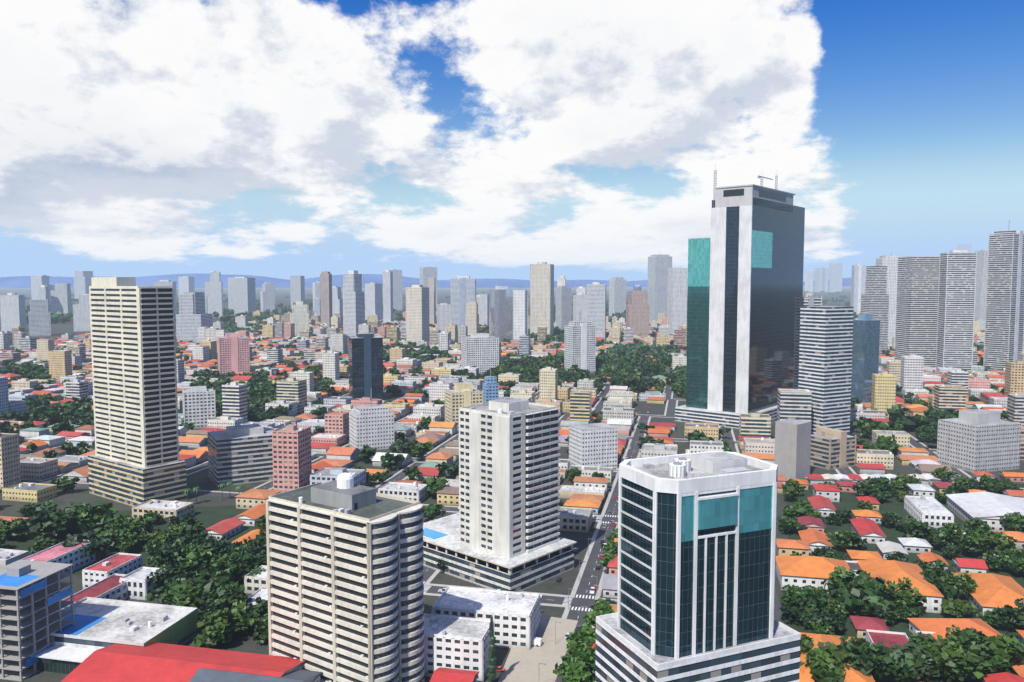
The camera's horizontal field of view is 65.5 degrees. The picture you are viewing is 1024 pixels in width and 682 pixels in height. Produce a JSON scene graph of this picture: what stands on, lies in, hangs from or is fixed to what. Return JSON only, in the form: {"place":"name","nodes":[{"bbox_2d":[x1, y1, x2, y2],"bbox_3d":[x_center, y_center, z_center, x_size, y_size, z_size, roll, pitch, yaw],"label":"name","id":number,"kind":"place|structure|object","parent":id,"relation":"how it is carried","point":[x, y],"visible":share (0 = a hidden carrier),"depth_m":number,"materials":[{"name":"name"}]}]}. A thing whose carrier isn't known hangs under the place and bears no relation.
{"place":"outdoors","nodes":[
{"label":"outdoors","id":0,"kind":"place"},
{"bbox_2d":[0,273,865,287],"bbox_3d":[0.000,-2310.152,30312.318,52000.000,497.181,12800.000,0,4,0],"label":"mountains","id":1,"kind":"structure","parent":0,"point":[200,279],"depth_m":24585.44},
{"bbox_2d":[0,244,987,343],"bbox_3d":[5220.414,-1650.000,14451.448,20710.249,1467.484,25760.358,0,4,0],"label":"distant skyline buildings","id":2,"kind":"structure","parent":0,"point":[501,312],"depth_m":2156.46,"materials":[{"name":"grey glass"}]},
{"bbox_2d":[0,335,1023,681],"bbox_3d":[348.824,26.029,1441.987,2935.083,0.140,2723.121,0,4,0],"label":"roads","id":3,"kind":"structure","parent":0,"point":[522,665],"depth_m":389.89,"materials":[{"name":"grey asphalt"}]},
{"bbox_2d":[0,286,1023,681],"bbox_3d":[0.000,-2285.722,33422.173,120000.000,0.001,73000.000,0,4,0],"label":"ground","id":4,"kind":"structure","parent":0,"point":[238,642],"depth_m":505.90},
{"bbox_2d":[88,163,804,681],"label":"buildings","id":5,"kind":"structure","parent":4,"relation":"on","point":[348,559],"depth_m":263.54,"materials":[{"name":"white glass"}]},
{"bbox_2d":[0,288,1023,681],"bbox_3d":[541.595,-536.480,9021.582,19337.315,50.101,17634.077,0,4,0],"label":"trees","id":6,"kind":"object","parent":4,"relation":"on","point":[214,566],"visible":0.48,"depth_m":388.91,"materials":[{"name":"green plant"}]},
{"bbox_2d":[0,220,1023,681],"bbox_3d":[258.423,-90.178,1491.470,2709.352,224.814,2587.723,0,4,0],"label":"city buildings","id":7,"kind":"structure","parent":4,"relation":"on","point":[96,628],"depth_m":567.13,"materials":[{"name":"white concrete"}]},
{"bbox_2d":[8,301,1021,681],"bbox_3d":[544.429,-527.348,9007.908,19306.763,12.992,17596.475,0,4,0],"label":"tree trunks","id":8,"kind":"object","parent":4,"relation":"on","point":[598,393],"visible":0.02,"depth_m":438.63,"materials":[{"name":"brown plant"}]},
{"bbox_2d":[438,406,734,671],"bbox_3d":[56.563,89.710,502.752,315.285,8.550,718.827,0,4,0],"label":"cars","id":9,"kind":"object","parent":4,"relation":"on","point":[537,641],"visible":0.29,"depth_m":335.05,"materials":[{"name":"paint"}]},
{"bbox_2d":[0,0,1023,281],"label":"sky","id":10,"kind":"structure","parent":0,"point":[281,139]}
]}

